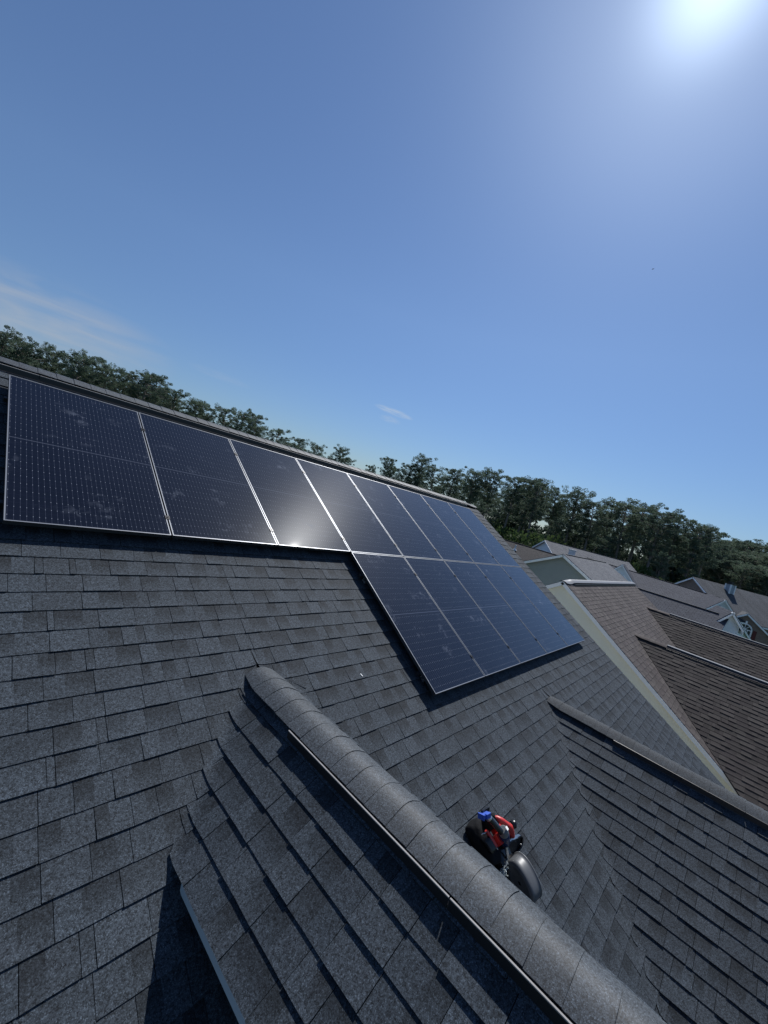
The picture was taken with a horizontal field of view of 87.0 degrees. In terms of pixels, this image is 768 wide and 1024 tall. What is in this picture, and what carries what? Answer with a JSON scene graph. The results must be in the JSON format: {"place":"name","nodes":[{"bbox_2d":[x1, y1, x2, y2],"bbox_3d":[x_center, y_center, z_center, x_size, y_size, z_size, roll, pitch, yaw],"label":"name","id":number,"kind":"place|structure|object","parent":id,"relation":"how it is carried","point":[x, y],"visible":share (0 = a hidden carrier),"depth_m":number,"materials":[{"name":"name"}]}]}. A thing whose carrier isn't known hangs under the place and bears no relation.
{"place":"outdoors","nodes":[
{"label":"outdoors","id":0,"kind":"place"},
{"bbox_2d":[0,0,767,555],"label":"sky","id":1,"kind":"structure","parent":0,"point":[399,230],"materials":[{"name":"blue"}]},
{"bbox_2d":[523,554,628,584],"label":"house","id":2,"kind":"structure","parent":0,"point":[551,569],"depth_m":30.82,"materials":[{"name":"grey"}]},
{"bbox_2d":[545,579,767,810],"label":"house","id":3,"kind":"structure","parent":0,"point":[702,689],"depth_m":12.11,"materials":[{"name":"brown"}]},
{"label":"ground","id":4,"kind":"structure","parent":0,"visible":0},
{"bbox_2d":[0,325,37,365],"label":"pine tree","id":5,"kind":"object","parent":4,"relation":"on","point":[3,340],"visible":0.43,"depth_m":62.34,"materials":[{"name":"green plant"}]},
{"bbox_2d":[1,335,58,367],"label":"pine tree","id":6,"kind":"object","parent":4,"relation":"on","point":[28,347],"visible":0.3,"depth_m":63.23,"materials":[{"name":"green plant"}]},
{"bbox_2d":[37,342,79,377],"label":"pine tree","id":7,"kind":"object","parent":4,"relation":"on","point":[54,368],"visible":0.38,"depth_m":67.57,"materials":[{"name":"green plant"}]},
{"bbox_2d":[52,352,103,384],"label":"pine tree","id":8,"kind":"object","parent":4,"relation":"on","point":[80,369],"visible":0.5,"depth_m":66.04,"materials":[{"name":"green plant"}]},
{"bbox_2d":[65,348,106,387],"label":"pine tree","id":9,"kind":"object","parent":4,"relation":"on","point":[89,357],"visible":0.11,"depth_m":73.31,"materials":[{"name":"green plant"}]},
{"bbox_2d":[80,357,127,390],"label":"pine tree","id":10,"kind":"object","parent":4,"relation":"on","point":[107,370],"visible":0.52,"depth_m":69.70,"materials":[{"name":"green plant"}]},
{"bbox_2d":[105,369,148,396],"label":"pine tree","id":11,"kind":"object","parent":4,"relation":"on","point":[123,391],"visible":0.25,"depth_m":75.63,"materials":[{"name":"green plant"}]},
{"bbox_2d":[121,370,170,406],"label":"pine tree","id":12,"kind":"object","parent":4,"relation":"on","point":[152,377],"visible":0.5,"depth_m":75.69,"materials":[{"name":"green plant"}]},
{"bbox_2d":[140,369,172,408],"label":"pine tree","id":13,"kind":"object","parent":4,"relation":"on","point":[162,382],"visible":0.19,"depth_m":82.47,"materials":[{"name":"green plant"}]},
{"bbox_2d":[154,384,193,412],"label":"pine tree","id":14,"kind":"object","parent":4,"relation":"on","point":[174,395],"visible":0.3,"depth_m":81.40,"materials":[{"name":"green plant"}]},
{"bbox_2d":[176,394,208,418],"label":"pine tree","id":15,"kind":"object","parent":4,"relation":"on","point":[194,407],"visible":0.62,"depth_m":81.45,"materials":[{"name":"green plant"}]},
{"bbox_2d":[189,397,220,421],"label":"pine tree","id":16,"kind":"object","parent":4,"relation":"on","point":[211,415],"visible":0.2,"depth_m":87.31,"materials":[{"name":"green plant"}]},
{"bbox_2d":[209,403,238,426],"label":"pine tree","id":17,"kind":"object","parent":4,"relation":"on","point":[222,415],"visible":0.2,"depth_m":90.70,"materials":[{"name":"green plant"}]},
{"bbox_2d":[227,407,258,431],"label":"pine tree","id":18,"kind":"object","parent":4,"relation":"on","point":[240,425],"visible":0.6,"depth_m":88.51,"materials":[{"name":"green plant"}]},
{"bbox_2d":[243,408,268,437],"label":"pine tree","id":19,"kind":"object","parent":4,"relation":"on","point":[260,428],"visible":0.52,"depth_m":93.69,"materials":[{"name":"green plant"}]},
{"bbox_2d":[261,428,293,444],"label":"tree","id":20,"kind":"object","parent":4,"relation":"on","point":[280,440],"visible":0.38,"depth_m":98.85,"materials":[{"name":"green plant"}]},
{"bbox_2d":[287,437,309,448],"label":"pine tree","id":21,"kind":"object","parent":4,"relation":"on","point":[301,442],"visible":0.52,"depth_m":103.56,"materials":[{"name":"green plant"}]},
{"bbox_2d":[306,442,327,456],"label":"pine tree","id":22,"kind":"object","parent":4,"relation":"on","point":[315,447],"visible":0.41,"depth_m":104.45,"materials":[{"name":"green plant"}]},
{"bbox_2d":[329,444,349,462],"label":"tree","id":23,"kind":"object","parent":4,"relation":"on","point":[339,455],"visible":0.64,"depth_m":106.11,"materials":[{"name":"green plant"}]},
{"bbox_2d":[0,356,767,1023],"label":"house","id":24,"kind":"structure","parent":4,"relation":"on","point":[250,784],"depth_m":2.44,"materials":[{"name":"grey"}]},
{"bbox_2d":[415,671,424,681],"bbox_3d":[2.062,2.049,6.128,0.071,0.108,5.312,18,4,41],"label":"mounting rail","id":25,"kind":"object","parent":24,"relation":"on","point":[417,673],"visible":0.16,"depth_m":4.16,"materials":[{"name":"metal"}]},
{"bbox_2d":[350,552,484,695],"bbox_3d":[0.397,1.231,4.918,1.076,0.044,1.890,12,35,-48],"label":"solar panel","id":26,"kind":"object","parent":25,"relation":"on","point":[440,656],"visible":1,"depth_m":4.79,"materials":[{"name":"blue glass"}]},
{"bbox_2d":[404,557,520,676],"bbox_3d":[1.087,1.377,5.715,1.076,0.044,1.890,12,35,-48],"label":"solar panel","id":27,"kind":"object","parent":25,"relation":"on","point":[484,644],"visible":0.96,"depth_m":5.61,"materials":[{"name":"blue glass"}]},
{"bbox_2d":[444,560,546,664],"bbox_3d":[1.778,1.523,6.513,1.076,0.044,1.890,12,35,-48],"label":"solar panel","id":28,"kind":"object","parent":25,"relation":"on","point":[514,633],"visible":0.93,"depth_m":6.42,"materials":[{"name":"blue glass"}]},
{"bbox_2d":[475,563,567,653],"bbox_3d":[2.469,1.669,7.310,1.076,0.044,1.890,12,35,-48],"label":"solar panel","id":29,"kind":"object","parent":25,"relation":"on","point":[544,633],"visible":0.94,"depth_m":7.23,"materials":[{"name":"blue glass"}]},
{"bbox_2d":[500,565,584,646],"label":"solar panel","id":30,"kind":"object","parent":25,"relation":"on","point":[555,618],"visible":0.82,"depth_m":8.03,"materials":[{"name":"blue glass"}]},
{"bbox_2d":[465,813,500,865],"bbox_3d":[0.763,2.496,3.110,0.238,0.307,0.294,14,3,-22],"label":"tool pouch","id":31,"kind":"object","parent":24,"relation":"on","point":[475,828],"visible":0.73,"depth_m":3.08,"materials":[{"name":"black fabric"}]},
{"bbox_2d":[480,815,523,869],"bbox_3d":[0.918,2.555,3.174,0.232,0.338,0.517,18,4,41],"label":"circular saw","id":32,"kind":"object","parent":24,"relation":"on","point":[490,843],"visible":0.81,"depth_m":3.14,"materials":[{"name":"red plastic"}]},
{"bbox_2d":[478,806,502,834],"bbox_3d":[0.792,2.326,3.052,0.246,0.166,0.109,14,3,-20],"label":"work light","id":33,"kind":"object","parent":32,"relation":"on","point":[484,814],"visible":1,"depth_m":3.04,"materials":[{"name":"black plastic"}]},
{"bbox_2d":[498,825,509,846],"bbox_3d":[0.927,2.491,3.118,0.088,0.201,0.150,18,4,41],"label":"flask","id":34,"kind":"object","parent":32,"relation":"on","point":[505,837],"visible":0.78,"depth_m":3.08,"materials":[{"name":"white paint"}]},
{"bbox_2d":[500,858,508,875],"bbox_3d":[0.915,2.670,3.033,0.070,0.085,0.138,18,4,41],"label":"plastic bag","id":35,"kind":"object","parent":24,"relation":"on","point":[503,870],"visible":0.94,"depth_m":3.02,"materials":[{"name":"grey plastic"}]},
{"bbox_2d":[507,851,541,902],"bbox_3d":[1.038,2.734,3.027,0.144,0.238,0.278,13,4,-38],"label":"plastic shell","id":36,"kind":"object","parent":24,"relation":"on","point":[523,877],"visible":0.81,"depth_m":2.99},
{"bbox_3d":[0.127,0.553,5.942,0.071,0.108,8.510,18,4,41],"label":"mounting rail","id":37,"kind":"object","parent":24,"relation":"on","visible":0},
{"bbox_2d":[2,375,170,537],"bbox_3d":[-2.595,-0.513,3.562,1.076,0.045,1.890,12,35,-48],"label":"solar panel","id":38,"kind":"object","parent":37,"relation":"attached to","point":[73,461],"visible":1,"depth_m":3.40,"materials":[{"name":"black glass"}]},
{"bbox_2d":[138,413,277,546],"bbox_3d":[-1.904,-0.367,4.359,1.076,0.045,1.890,12,35,-48],"label":"solar panel","id":39,"kind":"object","parent":37,"relation":"on","point":[205,490],"visible":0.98,"depth_m":4.22,"materials":[{"name":"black glass"}]},
{"bbox_2d":[229,439,349,552],"bbox_3d":[-1.214,-0.221,5.156,1.076,0.045,1.890,12,35,-48],"label":"solar panel","id":40,"kind":"object","parent":37,"relation":"on","point":[295,513],"visible":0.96,"depth_m":5.04,"materials":[{"name":"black glass"}]},
{"bbox_2d":[295,458,402,556],"bbox_3d":[-0.523,-0.075,5.954,1.076,0.045,1.890,12,35,-48],"label":"solar panel","id":41,"kind":"object","parent":37,"relation":"on","point":[357,523],"visible":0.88,"depth_m":5.85,"materials":[{"name":"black glass"}]},
{"bbox_2d":[347,473,442,559],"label":"solar panel","id":42,"kind":"object","parent":37,"relation":"on","point":[402,529],"visible":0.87,"depth_m":6.66,"materials":[{"name":"blue glass"}]},
{"bbox_2d":[387,485,473,562],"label":"solar panel","id":43,"kind":"object","parent":37,"relation":"attached to","point":[446,545],"visible":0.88,"depth_m":7.47,"materials":[{"name":"blue glass"}]},
{"bbox_2d":[420,494,498,564],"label":"solar panel","id":44,"kind":"object","parent":37,"relation":"on","point":[470,543],"visible":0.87,"depth_m":8.27,"materials":[{"name":"blue glass"}]},
{"bbox_2d":[447,502,519,566],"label":"solar panel","id":45,"kind":"object","parent":37,"relation":"on","point":[494,547],"visible":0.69,"depth_m":9.07,"materials":[{"name":"blue glass"}]},
{"bbox_2d":[379,456,396,478],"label":"tree","id":46,"kind":"object","parent":4,"relation":"on","point":[386,464],"visible":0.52,"depth_m":107.89,"materials":[{"name":"green plant"}]},
{"bbox_2d":[383,466,404,480],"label":"pine tree","id":47,"kind":"object","parent":4,"relation":"on","point":[394,477],"visible":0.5,"depth_m":103.62,"materials":[{"name":"green plant"}]},
{"bbox_2d":[396,463,416,482],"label":"tree","id":48,"kind":"object","parent":4,"relation":"on","point":[410,469],"visible":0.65,"depth_m":106.63,"materials":[{"name":"green plant"}]},
{"bbox_2d":[406,475,423,487],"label":"pine tree","id":49,"kind":"object","parent":4,"relation":"on","point":[413,480],"visible":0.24,"depth_m":104.82,"materials":[{"name":"green plant"}]},
{"bbox_2d":[409,453,437,484],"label":"tree","id":50,"kind":"object","parent":4,"relation":"on","point":[419,469],"visible":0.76,"depth_m":105.86,"materials":[{"name":"green plant"}]},
{"bbox_2d":[416,464,446,493],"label":"tree","id":51,"kind":"object","parent":4,"relation":"on","point":[431,482],"visible":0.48,"depth_m":98.97,"materials":[{"name":"green plant"}]},
{"bbox_2d":[439,468,468,499],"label":"pine tree","id":52,"kind":"object","parent":4,"relation":"on","point":[456,479],"visible":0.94,"depth_m":93.12,"materials":[{"name":"green plant"}]},
{"bbox_2d":[450,479,469,499],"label":"pine tree","id":53,"kind":"object","parent":4,"relation":"on","point":[460,490],"visible":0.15,"depth_m":101.81,"materials":[{"name":"green plant"}]},
{"bbox_2d":[459,466,490,503],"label":"pine tree","id":54,"kind":"object","parent":4,"relation":"on","point":[472,486],"visible":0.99,"depth_m":86.06,"materials":[{"name":"green plant"}]},
{"bbox_2d":[476,499,497,524],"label":"pine tree","id":55,"kind":"object","parent":4,"relation":"on","point":[486,509],"visible":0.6,"depth_m":75.19,"materials":[{"name":"green plant"}]},
{"bbox_2d":[476,467,507,515],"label":"pine tree","id":56,"kind":"object","parent":4,"relation":"on","point":[495,477],"visible":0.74,"depth_m":88.29,"materials":[{"name":"green plant"}]},
{"bbox_2d":[496,510,521,531],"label":"leafy tree","id":57,"kind":"object","parent":4,"relation":"on","point":[511,523],"visible":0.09,"depth_m":106.94,"materials":[{"name":"green plant"}]},
{"bbox_2d":[500,486,522,520],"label":"pine tree","id":58,"kind":"object","parent":4,"relation":"on","point":[504,513],"visible":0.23,"depth_m":99.36,"materials":[{"name":"green plant"}]},
{"bbox_2d":[497,475,528,528],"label":"pine tree","id":59,"kind":"object","parent":4,"relation":"on","point":[515,492],"visible":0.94,"depth_m":78.51,"materials":[{"name":"green plant"}]},
{"bbox_2d":[495,513,542,542],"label":"leafy tree","id":60,"kind":"object","parent":4,"relation":"on","point":[508,522],"visible":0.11,"depth_m":105.28,"materials":[{"name":"green plant"}]},
{"bbox_2d":[508,527,543,546],"bbox_3d":[21.685,7.643,62.927,9.203,10.838,10.768,13,3,-34],"label":"leafy tree","id":61,"kind":"object","parent":4,"relation":"on","point":[534,536],"visible":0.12,"depth_m":61.82,"materials":[{"name":"green plant"}]},
{"bbox_2d":[504,539,555,560],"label":"house","id":62,"kind":"structure","parent":4,"relation":"on","point":[524,552],"depth_m":49.05,"materials":[{"name":"grey"}]},
{"bbox_2d":[509,478,554,531],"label":"pine tree","id":63,"kind":"object","parent":4,"relation":"on","point":[522,519],"visible":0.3,"depth_m":84.24,"materials":[{"name":"green plant"}]},
{"bbox_2d":[517,487,548,533],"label":"pine tree","id":64,"kind":"object","parent":4,"relation":"on","point":[524,524],"visible":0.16,"depth_m":94.09,"materials":[{"name":"green plant"}]},
{"bbox_2d":[520,475,557,536],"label":"pine tree","id":65,"kind":"object","parent":4,"relation":"on","point":[533,504],"visible":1,"depth_m":74.28,"materials":[{"name":"green plant"}]},
{"bbox_2d":[535,533,564,544],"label":"leafy tree","id":66,"kind":"object","parent":4,"relation":"on","point":[552,539],"visible":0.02,"depth_m":67.32,"materials":[{"name":"green plant"}]},
{"bbox_2d":[541,486,569,533],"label":"pine tree","id":67,"kind":"object","parent":4,"relation":"on","point":[555,508],"visible":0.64,"depth_m":81.02,"materials":[{"name":"green plant"}]},
{"bbox_2d":[544,519,569,542],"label":"pine tree","id":68,"kind":"object","parent":4,"relation":"on","point":[551,529],"visible":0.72,"depth_m":71.98,"materials":[{"name":"green plant"}]},
{"bbox_2d":[546,530,579,548],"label":"leafy tree","id":69,"kind":"object","parent":4,"relation":"on","point":[570,541],"visible":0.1,"depth_m":99.48,"materials":[{"name":"green plant"}]},
{"bbox_2d":[556,485,596,544],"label":"pine tree","id":70,"kind":"object","parent":4,"relation":"on","point":[572,496],"visible":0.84,"depth_m":75.41,"materials":[{"name":"green plant"}]},
{"bbox_2d":[570,513,588,546],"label":"pine tree","id":71,"kind":"object","parent":4,"relation":"on","point":[573,537],"visible":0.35,"depth_m":97.84,"materials":[{"name":"green plant"}]},
{"bbox_2d":[571,542,595,550],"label":"leafy tree","id":72,"kind":"object","parent":4,"relation":"on","point":[581,545],"visible":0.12,"depth_m":100.12,"materials":[{"name":"green plant"}]},
{"bbox_2d":[533,540,635,571],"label":"house","id":73,"kind":"structure","parent":4,"relation":"on","point":[552,547],"depth_m":53.50,"materials":[{"name":"grey"}]},
{"bbox_2d":[575,496,612,549],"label":"pine tree","id":74,"kind":"object","parent":4,"relation":"on","point":[587,529],"visible":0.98,"depth_m":71.02,"materials":[{"name":"green plant"}]},
{"bbox_2d":[590,510,609,551],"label":"pine tree","id":75,"kind":"object","parent":4,"relation":"on","point":[594,539],"visible":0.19,"depth_m":91.87,"materials":[{"name":"green plant"}]},
{"bbox_2d":[587,530,629,559],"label":"leafy tree","id":76,"kind":"object","parent":4,"relation":"on","point":[623,558],"visible":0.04,"depth_m":96.26,"materials":[{"name":"green plant"}]},
{"bbox_2d":[592,498,627,550],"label":"pine tree","id":77,"kind":"object","parent":4,"relation":"on","point":[607,503],"visible":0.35,"depth_m":76.33,"materials":[{"name":"green plant"}]},
{"bbox_2d":[595,536,626,557],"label":"pine tree","id":78,"kind":"object","parent":4,"relation":"on","point":[604,550],"visible":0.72,"depth_m":65.86,"materials":[{"name":"green plant"}]},
{"bbox_2d":[612,527,630,559],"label":"pine tree","id":79,"kind":"object","parent":4,"relation":"on","point":[622,549],"visible":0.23,"depth_m":94.03,"materials":[{"name":"green plant"}]},
{"bbox_2d":[605,497,645,558],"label":"pine tree","id":80,"kind":"object","parent":4,"relation":"on","point":[619,518],"visible":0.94,"depth_m":66.70,"materials":[{"name":"green plant"}]},
{"bbox_2d":[614,564,638,587],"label":"house","id":81,"kind":"structure","parent":4,"relation":"on","point":[623,571],"depth_m":40.79,"materials":[{"name":"grey"}]},
{"bbox_2d":[619,498,668,562],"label":"pine tree","id":82,"kind":"object","parent":4,"relation":"on","point":[643,505],"visible":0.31,"depth_m":71.82,"materials":[{"name":"green plant"}]},
{"bbox_2d":[638,564,664,580],"bbox_3d":[40.427,13.642,62.444,7.807,10.707,8.020,16,3,15],"label":"leafy tree","id":83,"kind":"object","parent":4,"relation":"on","point":[644,571],"visible":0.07,"depth_m":62.49,"materials":[{"name":"green plant"}]},
{"bbox_2d":[634,504,684,573],"bbox_3d":[42.182,8.236,65.087,7.010,19.375,7.453,16,3,18],"label":"pine tree","id":84,"kind":"object","parent":4,"relation":"on","point":[660,524],"visible":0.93,"depth_m":64.34,"materials":[{"name":"green plant"}]},
{"bbox_2d":[630,543,691,581],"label":"leafy tree","id":85,"kind":"object","parent":4,"relation":"on","point":[676,568],"visible":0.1,"depth_m":92.40,"materials":[{"name":"green plant"}]},
{"bbox_2d":[648,550,675,578],"bbox_3d":[39.908,11.609,59.727,3.470,12.201,3.263,15,3,-3],"label":"pine tree","id":86,"kind":"object","parent":4,"relation":"on","point":[661,557],"visible":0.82,"depth_m":59.28,"materials":[{"name":"green plant"}]},
{"bbox_2d":[585,557,750,639],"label":"house","id":87,"kind":"structure","parent":4,"relation":"on","point":[679,592],"depth_m":40.71,"materials":[{"name":"grey"}]},
{"bbox_2d":[661,532,687,578],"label":"pine tree","id":88,"kind":"object","parent":4,"relation":"on","point":[674,560],"visible":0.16,"depth_m":83.23,"materials":[{"name":"green plant"}]},
{"bbox_2d":[654,510,700,579],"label":"pine tree","id":89,"kind":"object","parent":4,"relation":"on","point":[677,541],"visible":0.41,"depth_m":67.03,"materials":[{"name":"green plant"}]},
{"bbox_2d":[637,587,744,634],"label":"house","id":90,"kind":"structure","parent":4,"relation":"on","point":[720,618],"depth_m":24.25,"materials":[{"name":"grey"}]},
{"bbox_2d":[678,530,708,575],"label":"pine tree","id":91,"kind":"object","parent":4,"relation":"on","point":[689,573],"visible":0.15,"depth_m":80.31,"materials":[{"name":"green plant"}]},
{"bbox_2d":[674,521,721,577],"bbox_3d":[48.025,10.392,64.206,6.014,18.336,5.578,12,4,-45],"label":"pine tree","id":92,"kind":"object","parent":4,"relation":"on","point":[697,541],"visible":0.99,"depth_m":63.44,"materials":[{"name":"green plant"}]},
{"bbox_2d":[687,524,730,575],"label":"pine tree","id":93,"kind":"object","parent":4,"relation":"on","point":[712,553],"visible":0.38,"depth_m":66.06,"materials":[{"name":"green plant"}]},
{"bbox_2d":[698,557,734,582],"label":"pine tree","id":94,"kind":"object","parent":4,"relation":"on","point":[704,577],"visible":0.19,"depth_m":80.71,"materials":[{"name":"green plant"}]},
{"bbox_2d":[703,541,733,578],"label":"pine tree","id":95,"kind":"object","parent":4,"relation":"on","point":[724,550],"visible":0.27,"depth_m":81.16,"materials":[{"name":"green plant"}]},
{"bbox_2d":[674,577,767,644],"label":"house","id":96,"kind":"structure","parent":4,"relation":"on","point":[750,609],"depth_m":50.94,"materials":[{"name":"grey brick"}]},
{"bbox_2d":[701,557,744,584],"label":"pine tree","id":97,"kind":"object","parent":4,"relation":"on","point":[726,563],"visible":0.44,"depth_m":78.64,"materials":[{"name":"green plant"}]},
{"bbox_2d":[711,540,741,549],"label":"pine tree","id":98,"kind":"object","parent":4,"relation":"on","point":[734,547],"visible":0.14,"depth_m":98.01,"materials":[{"name":"green plant"}]},
{"bbox_2d":[712,547,743,577],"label":"pine tree","id":99,"kind":"object","parent":4,"relation":"on","point":[732,556],"visible":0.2,"depth_m":89.25,"materials":[{"name":"green plant"}]},
{"bbox_2d":[716,560,752,587],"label":"pine tree","id":100,"kind":"object","parent":4,"relation":"on","point":[735,571],"visible":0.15,"depth_m":78.20,"materials":[{"name":"green plant"}]},
{"bbox_2d":[721,563,766,592],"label":"pine tree","id":101,"kind":"object","parent":4,"relation":"on","point":[742,573],"visible":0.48,"depth_m":74.04,"materials":[{"name":"green plant"}]},
{"bbox_2d":[725,550,767,588],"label":"pine tree","id":102,"kind":"object","parent":4,"relation":"on","point":[753,558],"visible":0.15,"depth_m":86.78,"materials":[{"name":"green plant"}]},
{"bbox_2d":[729,538,767,575],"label":"pine tree","id":103,"kind":"object","parent":4,"relation":"on","point":[748,544],"visible":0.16,"depth_m":97.19,"materials":[{"name":"green plant"}]},
{"bbox_2d":[729,561,767,592],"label":"pine tree","id":104,"kind":"object","parent":4,"relation":"on","point":[753,575],"visible":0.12,"depth_m":76.47,"materials":[{"name":"green plant"}]},
{"bbox_2d":[736,550,767,566],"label":"pine tree","id":105,"kind":"object","parent":4,"relation":"on","point":[753,553],"visible":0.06,"depth_m":90.51,"materials":[{"name":"green plant"}]},
{"bbox_2d":[738,565,767,595],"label":"pine tree","id":106,"kind":"object","parent":4,"relation":"on","point":[754,589],"visible":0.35,"depth_m":73.06,"materials":[{"name":"green plant"}]},
{"bbox_2d":[742,566,767,596],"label":"pine tree","id":107,"kind":"object","parent":4,"relation":"on","point":[759,584],"visible":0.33,"depth_m":72.45,"materials":[{"name":"green plant"}]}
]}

